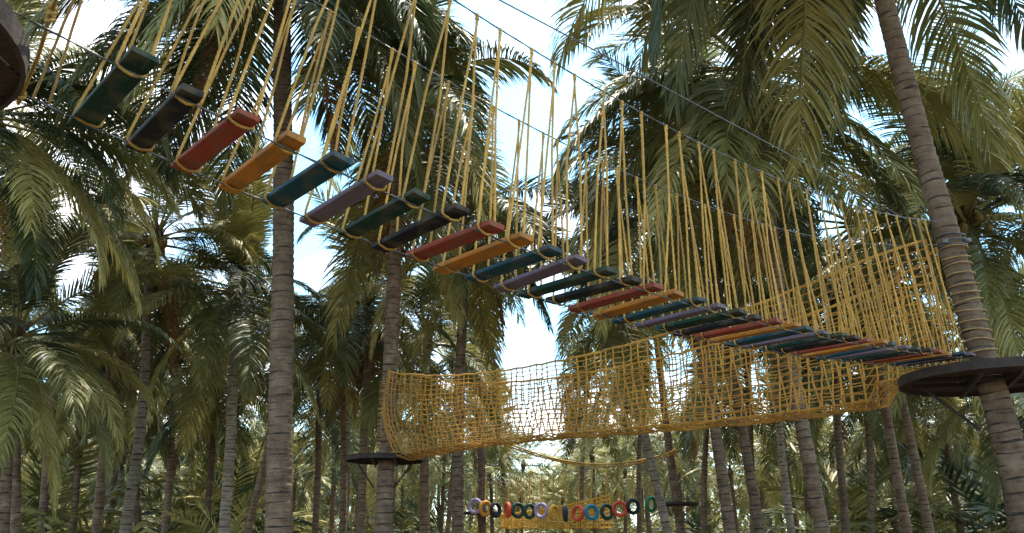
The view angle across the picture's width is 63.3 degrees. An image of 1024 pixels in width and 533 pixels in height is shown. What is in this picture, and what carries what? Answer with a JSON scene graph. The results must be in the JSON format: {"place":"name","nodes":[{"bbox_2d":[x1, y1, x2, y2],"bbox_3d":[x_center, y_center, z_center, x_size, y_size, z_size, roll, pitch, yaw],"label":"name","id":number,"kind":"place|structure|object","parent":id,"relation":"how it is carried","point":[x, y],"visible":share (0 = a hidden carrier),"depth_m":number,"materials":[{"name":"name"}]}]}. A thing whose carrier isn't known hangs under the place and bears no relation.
{"place":"outdoors","nodes":[
{"label":"outdoors","id":0,"kind":"place"},
{"bbox_2d":[0,0,1023,528],"label":"sky","id":1,"kind":"structure","parent":0,"point":[532,345],"materials":[{"name":"white"}]},
{"bbox_2d":[499,494,611,528],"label":"net bridge","id":2,"kind":"structure","parent":0,"point":[508,520],"depth_m":36.69,"materials":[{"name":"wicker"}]},
{"bbox_2d":[495,441,676,467],"bbox_3d":[2.816,6.842,30.000,7.543,0.775,0.129,8,-20,-23],"label":"slack rope","id":3,"kind":"object","parent":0,"point":[667,455],"visible":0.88,"depth_m":29.79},
{"bbox_2d":[512,444,676,464],"bbox_3d":[2.823,6.767,30.021,7.528,0.757,0.170,8,-20,-23],"label":"slack rope","id":4,"kind":"object","parent":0,"point":[674,450],"visible":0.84,"depth_m":29.96,"materials":[{"name":"fabric"}]},
{"bbox_3d":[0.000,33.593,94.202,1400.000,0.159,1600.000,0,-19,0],"label":"ground","id":5,"kind":"structure","parent":0,"visible":0},
{"bbox_2d":[0,103,122,532],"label":"palm tree","id":6,"kind":"object","parent":5,"relation":"on","point":[16,514],"visible":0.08,"depth_m":19.44,"materials":[{"name":"green plant"}]},
{"bbox_2d":[9,433,132,532],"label":"young palm","id":7,"kind":"object","parent":5,"relation":"on","point":[32,467],"visible":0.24,"depth_m":28.19,"materials":[{"name":"green plant"}]},
{"bbox_2d":[0,243,162,532],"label":"palm tree","id":8,"kind":"object","parent":5,"relation":"on","point":[44,498],"visible":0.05,"depth_m":25.22,"materials":[{"name":"green plant"}]},
{"bbox_2d":[21,442,155,532],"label":"young palm","id":9,"kind":"object","parent":5,"relation":"on","point":[87,483],"visible":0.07,"depth_m":32.95,"materials":[{"name":"green plant"}]},
{"bbox_2d":[9,409,193,532],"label":"young palm","id":10,"kind":"object","parent":5,"relation":"on","point":[55,522],"visible":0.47,"depth_m":27.03,"materials":[{"name":"green plant"}]},
{"bbox_2d":[21,266,181,532],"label":"palm tree","id":11,"kind":"object","parent":5,"relation":"on","point":[77,477],"visible":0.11,"depth_m":26.87,"materials":[{"name":"green plant"}]},
{"bbox_2d":[0,161,211,532],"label":"palm tree","id":12,"kind":"object","parent":5,"relation":"on","point":[20,387],"visible":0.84,"depth_m":15.68,"materials":[{"name":"green plant"}]},
{"bbox_2d":[0,0,213,318],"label":"palm tree","id":13,"kind":"object","parent":5,"relation":"on","point":[16,179],"visible":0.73,"depth_m":13.73,"materials":[{"name":"green plant"}]},
{"bbox_2d":[44,351,178,532],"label":"palm tree","id":14,"kind":"object","parent":5,"relation":"on","point":[112,501],"visible":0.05,"depth_m":32.42,"materials":[{"name":"green plant"}]},
{"bbox_2d":[2,158,222,532],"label":"palm tree","id":15,"kind":"object","parent":5,"relation":"on","point":[98,507],"visible":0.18,"depth_m":20.81,"materials":[{"name":"green plant"}]},
{"bbox_2d":[70,406,165,532],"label":"palm tree","id":16,"kind":"object","parent":5,"relation":"on","point":[154,467],"visible":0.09,"depth_m":37.83,"materials":[{"name":"green plant"}]},
{"bbox_2d":[81,438,178,518],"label":"palm tree","id":17,"kind":"object","parent":5,"relation":"on","point":[124,491],"visible":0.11,"depth_m":42.35,"materials":[{"name":"green plant"}]},
{"bbox_2d":[36,302,228,531],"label":"palm tree","id":18,"kind":"object","parent":5,"relation":"on","point":[163,454],"visible":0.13,"depth_m":27.77,"materials":[{"name":"green plant"}]},
{"bbox_2d":[0,76,272,532],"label":"palm tree","id":19,"kind":"object","parent":5,"relation":"on","point":[148,353],"visible":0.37,"depth_m":18.83,"materials":[{"name":"green plant"}]},
{"bbox_2d":[79,268,270,532],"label":"palm tree","id":20,"kind":"object","parent":5,"relation":"on","point":[172,384],"visible":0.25,"depth_m":26.27,"materials":[{"name":"green plant"}]},
{"bbox_2d":[141,494,263,532],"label":"young palm","id":21,"kind":"object","parent":5,"relation":"on","point":[182,529],"visible":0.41,"depth_m":28.33,"materials":[{"name":"green plant"}]},
{"bbox_2d":[142,348,265,499],"bbox_3d":[-13.028,8.334,36.052,6.023,10.865,6.287,10,-21,-26],"label":"palm tree","id":22,"kind":"object","parent":5,"relation":"on","point":[182,457],"visible":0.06,"depth_m":36.15,"materials":[{"name":"green plant"}]},
{"bbox_2d":[160,488,252,532],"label":"young palm","id":23,"kind":"object","parent":5,"relation":"on","point":[234,525],"visible":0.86,"depth_m":24.99,"materials":[{"name":"green plant"}]},
{"bbox_2d":[108,449,310,532],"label":"young palm","id":24,"kind":"object","parent":5,"relation":"on","point":[182,506],"visible":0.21,"depth_m":30.48,"materials":[{"name":"green plant"}]},
{"bbox_2d":[67,125,357,532],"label":"palm tree","id":25,"kind":"object","parent":5,"relation":"on","point":[249,217],"visible":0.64,"depth_m":19.36,"materials":[{"name":"green plant"}]},
{"bbox_2d":[106,441,323,532],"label":"young palm","id":26,"kind":"object","parent":5,"relation":"on","point":[122,494],"visible":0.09,"depth_m":33.85,"materials":[{"name":"green plant"}]},
{"bbox_2d":[117,259,315,532],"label":"palm tree","id":27,"kind":"object","parent":5,"relation":"on","point":[154,448],"visible":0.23,"depth_m":27.02,"materials":[{"name":"green plant"}]},
{"bbox_2d":[148,337,302,495],"bbox_3d":[-11.816,7.192,32.688,6.398,10.885,6.387,0,-19,1],"label":"palm tree","id":28,"kind":"object","parent":5,"relation":"on","point":[257,425],"visible":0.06,"depth_m":33.31,"materials":[{"name":"green plant"}]},
{"bbox_2d":[141,453,324,532],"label":"young palm","id":29,"kind":"object","parent":5,"relation":"on","point":[247,487],"visible":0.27,"depth_m":29.13,"materials":[{"name":"green plant"}]},
{"bbox_2d":[142,440,334,532],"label":"young palm","id":30,"kind":"object","parent":5,"relation":"on","point":[201,494],"visible":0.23,"depth_m":30.41,"materials":[{"name":"green plant"}]},
{"bbox_2d":[5,0,487,532],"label":"palm tree","id":31,"kind":"object","parent":5,"relation":"on","point":[279,446],"visible":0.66,"depth_m":13.68,"materials":[{"name":"green plant"}]},
{"bbox_2d":[195,254,382,532],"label":"palm tree","id":32,"kind":"object","parent":5,"relation":"on","point":[253,507],"visible":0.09,"depth_m":25.26,"materials":[{"name":"green plant"}]},
{"bbox_2d":[254,422,339,527],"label":"palm tree","id":33,"kind":"object","parent":5,"relation":"on","point":[295,485],"visible":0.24,"depth_m":42.97,"materials":[{"name":"green plant"}]},
{"bbox_2d":[218,271,417,532],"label":"palm tree","id":34,"kind":"object","parent":5,"relation":"on","point":[320,454],"visible":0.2,"depth_m":27.30,"materials":[{"name":"green plant"}]},
{"bbox_2d":[262,395,378,532],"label":"palm tree","id":35,"kind":"object","parent":5,"relation":"on","point":[353,477],"visible":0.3,"depth_m":36.94,"materials":[{"name":"green plant"}]},
{"bbox_2d":[225,262,422,532],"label":"palm tree","id":36,"kind":"object","parent":5,"relation":"on","point":[326,376],"visible":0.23,"depth_m":24.24,"materials":[{"name":"green plant"}]},
{"bbox_2d":[310,442,375,528],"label":"palm tree","id":37,"kind":"object","parent":5,"relation":"on","point":[338,503],"visible":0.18,"depth_m":51.88,"materials":[{"name":"green plant"}]},
{"bbox_2d":[293,320,421,516],"bbox_3d":[-6.365,6.813,31.998,6.262,11.128,6.371,4,-19,-12],"label":"palm tree","id":38,"kind":"object","parent":5,"relation":"on","point":[350,449],"visible":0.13,"depth_m":31.49,"materials":[{"name":"green plant"}]},
{"bbox_2d":[245,178,477,532],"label":"palm tree","id":39,"kind":"object","parent":5,"relation":"on","point":[366,372],"visible":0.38,"depth_m":22.94,"materials":[{"name":"green plant"}]},
{"bbox_2d":[319,475,415,532],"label":"young palm","id":40,"kind":"object","parent":5,"relation":"on","point":[366,514],"visible":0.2,"depth_m":50.60,"materials":[{"name":"green plant"}]},
{"bbox_2d":[321,406,417,532],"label":"palm tree","id":41,"kind":"object","parent":5,"relation":"on","point":[370,470],"visible":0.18,"depth_m":46.92,"materials":[{"name":"green plant"}]},
{"bbox_2d":[323,472,467,532],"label":"young palm","id":42,"kind":"object","parent":5,"relation":"on","point":[398,517],"visible":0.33,"depth_m":49.09,"materials":[{"name":"green plant"}]},
{"bbox_2d":[350,370,451,532],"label":"palm tree","id":43,"kind":"object","parent":5,"relation":"on","point":[396,470],"visible":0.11,"depth_m":43.09,"materials":[{"name":"green plant"}]},
{"bbox_2d":[358,422,450,527],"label":"palm tree","id":44,"kind":"object","parent":5,"relation":"on","point":[406,483],"visible":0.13,"depth_m":51.58,"materials":[{"name":"green plant"}]},
{"bbox_2d":[268,0,559,532],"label":"palm tree","id":45,"kind":"object","parent":5,"relation":"on","point":[383,519],"visible":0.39,"depth_m":15.43,"materials":[{"name":"green plant"}]},
{"bbox_2d":[346,452,423,487],"bbox_3d":[-2.261,3.649,14.728,1.374,0.545,1.374,0,-19,0],"label":"tree platform","id":46,"kind":"object","parent":45,"relation":"attached to","point":[366,458],"visible":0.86,"depth_m":14.60,"materials":[{"name":"brown wood"}]},
{"bbox_2d":[303,225,538,532],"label":"palm tree","id":47,"kind":"object","parent":5,"relation":"on","point":[425,368],"visible":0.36,"depth_m":23.23,"materials":[{"name":"green plant"}]},
{"bbox_2d":[393,493,471,532],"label":"young palm","id":48,"kind":"object","parent":5,"relation":"on","point":[413,506],"visible":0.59,"depth_m":46.40,"materials":[{"name":"green plant"}]},
{"bbox_2d":[397,416,488,532],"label":"palm tree","id":49,"kind":"object","parent":5,"relation":"on","point":[433,474],"visible":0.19,"depth_m":46.30,"materials":[{"name":"green plant"}]},
{"bbox_2d":[294,70,608,532],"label":"palm tree","id":50,"kind":"object","parent":5,"relation":"on","point":[487,324],"visible":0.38,"depth_m":19.07,"materials":[{"name":"green plant"}]},
{"bbox_2d":[394,320,513,532],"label":"palm tree","id":51,"kind":"object","parent":5,"relation":"on","point":[449,505],"visible":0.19,"depth_m":36.04,"materials":[{"name":"green plant"}]},
{"bbox_2d":[403,274,505,532],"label":"palm tree","id":52,"kind":"object","parent":5,"relation":"on","point":[481,491],"visible":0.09,"depth_m":34.27,"materials":[{"name":"green plant"}]},
{"bbox_2d":[435,405,531,518],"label":"palm tree","id":53,"kind":"object","parent":5,"relation":"on","point":[468,473],"visible":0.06,"depth_m":50.99,"materials":[{"name":"green plant"}]},
{"bbox_2d":[449,365,518,532],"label":"palm tree","id":54,"kind":"object","parent":5,"relation":"on","point":[509,465],"visible":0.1,"depth_m":44.34,"materials":[{"name":"green plant"}]},
{"bbox_2d":[436,420,548,532],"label":"palm tree","id":55,"kind":"object","parent":5,"relation":"on","point":[489,451],"visible":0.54,"depth_m":41.03,"materials":[{"name":"green plant"}]},
{"bbox_2d":[27,413,971,532],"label":"palm grove","id":56,"kind":"object","parent":5,"relation":"on","point":[655,522],"visible":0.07,"depth_m":62.74,"materials":[{"name":"green plant"}]},
{"bbox_2d":[486,421,561,532],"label":"palm tree","id":57,"kind":"object","parent":5,"relation":"on","point":[523,460],"visible":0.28,"depth_m":56.59,"materials":[{"name":"green plant"}]},
{"bbox_2d":[497,467,551,532],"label":"palm tree","id":58,"kind":"object","parent":5,"relation":"on","point":[512,495],"visible":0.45,"depth_m":46.22,"materials":[{"name":"green plant"}]},
{"bbox_2d":[530,465,590,532],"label":"palm tree","id":59,"kind":"object","parent":5,"relation":"on","point":[560,491],"visible":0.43,"depth_m":50.70,"materials":[{"name":"green plant"}]},
{"bbox_2d":[541,486,626,532],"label":"young palm","id":60,"kind":"object","parent":5,"relation":"on","point":[588,530],"visible":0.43,"depth_m":51.03,"materials":[{"name":"green plant"}]},
{"bbox_2d":[537,391,642,532],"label":"palm tree","id":61,"kind":"object","parent":5,"relation":"on","point":[592,455],"visible":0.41,"depth_m":46.81,"materials":[{"name":"green plant"}]},
{"bbox_2d":[558,322,637,532],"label":"palm tree","id":62,"kind":"object","parent":5,"relation":"on","point":[583,448],"visible":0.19,"depth_m":41.20,"materials":[{"name":"green plant"}]},
{"bbox_2d":[574,291,670,532],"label":"palm tree","id":63,"kind":"object","parent":5,"relation":"on","point":[638,486],"visible":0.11,"depth_m":36.11,"materials":[{"name":"green plant"}]},
{"bbox_2d":[584,436,667,532],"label":"palm tree","id":64,"kind":"object","parent":5,"relation":"on","point":[626,479],"visible":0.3,"depth_m":52.46,"materials":[{"name":"green plant"}]},
{"bbox_2d":[597,412,670,529],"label":"palm tree","id":65,"kind":"object","parent":5,"relation":"on","point":[642,490],"visible":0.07,"depth_m":58.42,"materials":[{"name":"green plant"}]},
{"bbox_2d":[586,375,690,532],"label":"palm tree","id":66,"kind":"object","parent":5,"relation":"on","point":[645,474],"visible":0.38,"depth_m":42.10,"materials":[{"name":"green plant"}]},
{"bbox_2d":[526,168,762,532],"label":"palm tree","id":67,"kind":"object","parent":5,"relation":"on","point":[624,334],"visible":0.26,"depth_m":20.39,"materials":[{"name":"green plant"}]},
{"bbox_2d":[583,240,735,532],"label":"palm tree","id":68,"kind":"object","parent":5,"relation":"on","point":[675,495],"visible":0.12,"depth_m":31.50,"materials":[{"name":"green plant"}]},
{"bbox_2d":[512,41,823,532],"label":"palm tree","id":69,"kind":"object","parent":5,"relation":"on","point":[727,514],"visible":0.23,"depth_m":17.21,"materials":[{"name":"green plant"}]},
{"bbox_2d":[611,381,728,512],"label":"palm tree","id":70,"kind":"object","parent":5,"relation":"on","point":[693,480],"visible":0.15,"depth_m":46.07,"materials":[{"name":"green plant"}]},
{"bbox_2d":[642,492,749,532],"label":"young palm","id":71,"kind":"object","parent":5,"relation":"on","point":[696,521],"visible":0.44,"depth_m":50.19,"materials":[{"name":"green plant"}]},
{"bbox_2d":[651,435,745,531],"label":"palm tree","id":72,"kind":"object","parent":5,"relation":"on","point":[683,489],"visible":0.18,"depth_m":50.45,"materials":[{"name":"green plant"}]},
{"bbox_2d":[558,2,839,532],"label":"palm tree","id":73,"kind":"object","parent":5,"relation":"on","point":[753,495],"visible":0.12,"depth_m":18.94,"materials":[{"name":"green plant"}]},
{"bbox_2d":[642,267,814,532],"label":"palm tree","id":74,"kind":"object","parent":5,"relation":"on","point":[690,439],"visible":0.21,"depth_m":28.97,"materials":[{"name":"green plant"}]},
{"bbox_2d":[678,427,778,532],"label":"palm tree","id":75,"kind":"object","parent":5,"relation":"on","point":[711,483],"visible":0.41,"depth_m":41.72,"materials":[{"name":"green plant"}]},
{"bbox_2d":[697,400,802,532],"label":"palm tree","id":76,"kind":"object","parent":5,"relation":"on","point":[762,496],"visible":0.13,"depth_m":45.86,"materials":[{"name":"green plant"}]},
{"bbox_2d":[690,264,817,532],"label":"palm tree","id":77,"kind":"object","parent":5,"relation":"on","point":[750,428],"visible":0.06,"depth_m":28.17,"materials":[{"name":"green plant"}]},
{"bbox_2d":[674,233,852,532],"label":"palm tree","id":78,"kind":"object","parent":5,"relation":"on","point":[788,510],"visible":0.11,"depth_m":23.54,"materials":[{"name":"green plant"}]},
{"bbox_2d":[543,0,1023,532],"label":"palm tree","id":79,"kind":"object","parent":5,"relation":"on","point":[819,24],"visible":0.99,"depth_m":11.37,"materials":[{"name":"green plant"}]},
{"bbox_2d":[13,0,975,366],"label":"rope bridge","id":80,"kind":"structure","parent":79,"relation":"attached to","point":[117,84],"depth_m":4.64,"materials":[{"name":"fabric"}]},
{"bbox_2d":[382,239,960,460],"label":"net bridge","id":81,"kind":"structure","parent":79,"relation":"attached to","point":[722,422],"depth_m":10.85,"materials":[{"name":"fabric"}]},
{"bbox_2d":[897,356,1023,430],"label":"tree platform","id":82,"kind":"object","parent":79,"relation":"attached to","point":[936,382],"visible":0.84,"depth_m":8.06,"materials":[{"name":"brown wood"}]},
{"bbox_2d":[939,244,997,352],"bbox_3d":[4.639,0.466,8.395,0.400,1.388,0.288,0,-19,0],"label":"rope lashing","id":83,"kind":"object","parent":79,"relation":"attached to","point":[967,299],"visible":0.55,"depth_m":8.35,"materials":[{"name":"fabric"}]},
{"bbox_2d":[547,0,1023,532],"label":"palm tree","id":84,"kind":"object","parent":5,"relation":"on","point":[705,126],"visible":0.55,"depth_m":14.41,"materials":[{"name":"green plant"}]},
{"bbox_2d":[722,357,849,532],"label":"palm tree","id":85,"kind":"object","parent":5,"relation":"on","point":[792,462],"visible":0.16,"depth_m":32.44,"materials":[{"name":"green plant"}]},
{"bbox_2d":[754,391,857,520],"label":"palm tree","id":86,"kind":"object","parent":5,"relation":"on","point":[776,494],"visible":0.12,"depth_m":41.26,"materials":[{"name":"green plant"}]},
{"bbox_2d":[767,418,877,519],"bbox_3d":[13.532,10.030,35.959,4.486,7.514,4.197,6,-20,-17],"label":"palm tree","id":87,"kind":"object","parent":5,"relation":"on","point":[822,452],"visible":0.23,"depth_m":36.00,"materials":[{"name":"green plant"}]},
{"bbox_2d":[713,233,933,532],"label":"palm tree","id":88,"kind":"object","parent":5,"relation":"on","point":[859,415],"visible":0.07,"depth_m":27.29,"materials":[{"name":"green plant"}]},
{"bbox_2d":[792,507,858,532],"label":"young palm","id":89,"kind":"object","parent":5,"relation":"on","point":[809,521],"visible":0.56,"depth_m":26.10,"materials":[{"name":"green plant"}]},
{"bbox_2d":[729,199,957,532],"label":"palm tree","id":90,"kind":"object","parent":5,"relation":"on","point":[843,501],"visible":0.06,"depth_m":21.57,"materials":[{"name":"green plant"}]},
{"bbox_2d":[754,231,964,532],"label":"palm tree","id":91,"kind":"object","parent":5,"relation":"on","point":[869,418],"visible":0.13,"depth_m":25.33,"materials":[{"name":"green plant"}]},
{"bbox_2d":[761,460,960,532],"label":"young palm","id":92,"kind":"object","parent":5,"relation":"on","point":[855,490],"visible":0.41,"depth_m":26.76,"materials":[{"name":"green plant"}]},
{"bbox_2d":[744,427,981,532],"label":"young palm","id":93,"kind":"object","parent":5,"relation":"on","point":[862,520],"visible":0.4,"depth_m":27.02,"materials":[{"name":"green plant"}]},
{"bbox_2d":[709,125,1023,532],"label":"palm tree","id":94,"kind":"object","parent":5,"relation":"on","point":[900,493],"visible":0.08,"depth_m":19.77,"materials":[{"name":"green plant"}]},
{"bbox_2d":[756,151,1023,532],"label":"palm tree","id":95,"kind":"object","parent":5,"relation":"on","point":[925,511],"visible":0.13,"depth_m":18.72,"materials":[{"name":"green plant"}]},
{"bbox_2d":[757,1,1023,532],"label":"palm tree","id":96,"kind":"object","parent":5,"relation":"on","point":[965,200],"visible":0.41,"depth_m":15.76,"materials":[{"name":"green plant"}]},
{"bbox_2d":[825,366,984,531],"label":"palm tree","id":97,"kind":"object","parent":5,"relation":"on","point":[859,448],"visible":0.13,"depth_m":29.55,"materials":[{"name":"green plant"}]},
{"bbox_2d":[849,396,981,502],"bbox_3d":[16.605,8.160,33.739,5.686,9.689,5.695,-10,-21,27],"label":"palm tree","id":98,"kind":"object","parent":5,"relation":"on","point":[909,461],"visible":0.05,"depth_m":33.39,"materials":[{"name":"green plant"}]},
{"bbox_2d":[851,454,1004,532],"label":"young palm","id":99,"kind":"object","parent":5,"relation":"on","point":[918,520],"visible":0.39,"depth_m":26.25,"materials":[{"name":"green plant"}]},
{"bbox_2d":[841,293,1023,532],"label":"palm tree","id":100,"kind":"object","parent":5,"relation":"on","point":[940,416],"visible":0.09,"depth_m":26.10,"materials":[{"name":"green plant"}]},
{"bbox_2d":[860,64,1023,318],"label":"palm tree","id":101,"kind":"object","parent":5,"relation":"on","point":[992,203],"visible":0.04,"depth_m":17.55,"materials":[{"name":"green plant"}]},
{"bbox_2d":[873,416,1023,532],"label":"young palm","id":102,"kind":"object","parent":5,"relation":"on","point":[979,505],"visible":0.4,"depth_m":25.55,"materials":[{"name":"green plant"}]},
{"bbox_2d":[892,258,1023,522],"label":"palm tree","id":103,"kind":"object","parent":5,"relation":"on","point":[990,475],"visible":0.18,"depth_m":23.75,"materials":[{"name":"green plant"}]},
{"bbox_2d":[915,353,1023,508],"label":"palm tree","id":104,"kind":"object","parent":5,"relation":"on","point":[969,450],"visible":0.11,"depth_m":33.21,"materials":[{"name":"green plant"}]},
{"bbox_2d":[951,510,1008,532],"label":"young palm","id":105,"kind":"object","parent":5,"relation":"on","point":[995,529],"visible":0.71,"depth_m":23.64,"materials":[{"name":"green plant"}]},
{"bbox_3d":[-2.372,-3.793,3.668,8.221,13.055,8.573,0,-19,0],"label":"palm tree","id":106,"kind":"object","parent":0,"visible":0},
{"bbox_2d":[0,0,29,110],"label":"tree platform","id":107,"kind":"object","parent":106,"relation":"attached to","point":[14,53],"visible":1,"depth_m":2.97,"materials":[{"name":"brown wood"}]},
{"bbox_2d":[499,0,922,228],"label":"safety cable","id":108,"kind":"object","parent":106,"relation":"attached to","point":[690,101],"visible":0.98,"depth_m":6.27,"materials":[{"name":"metal"}]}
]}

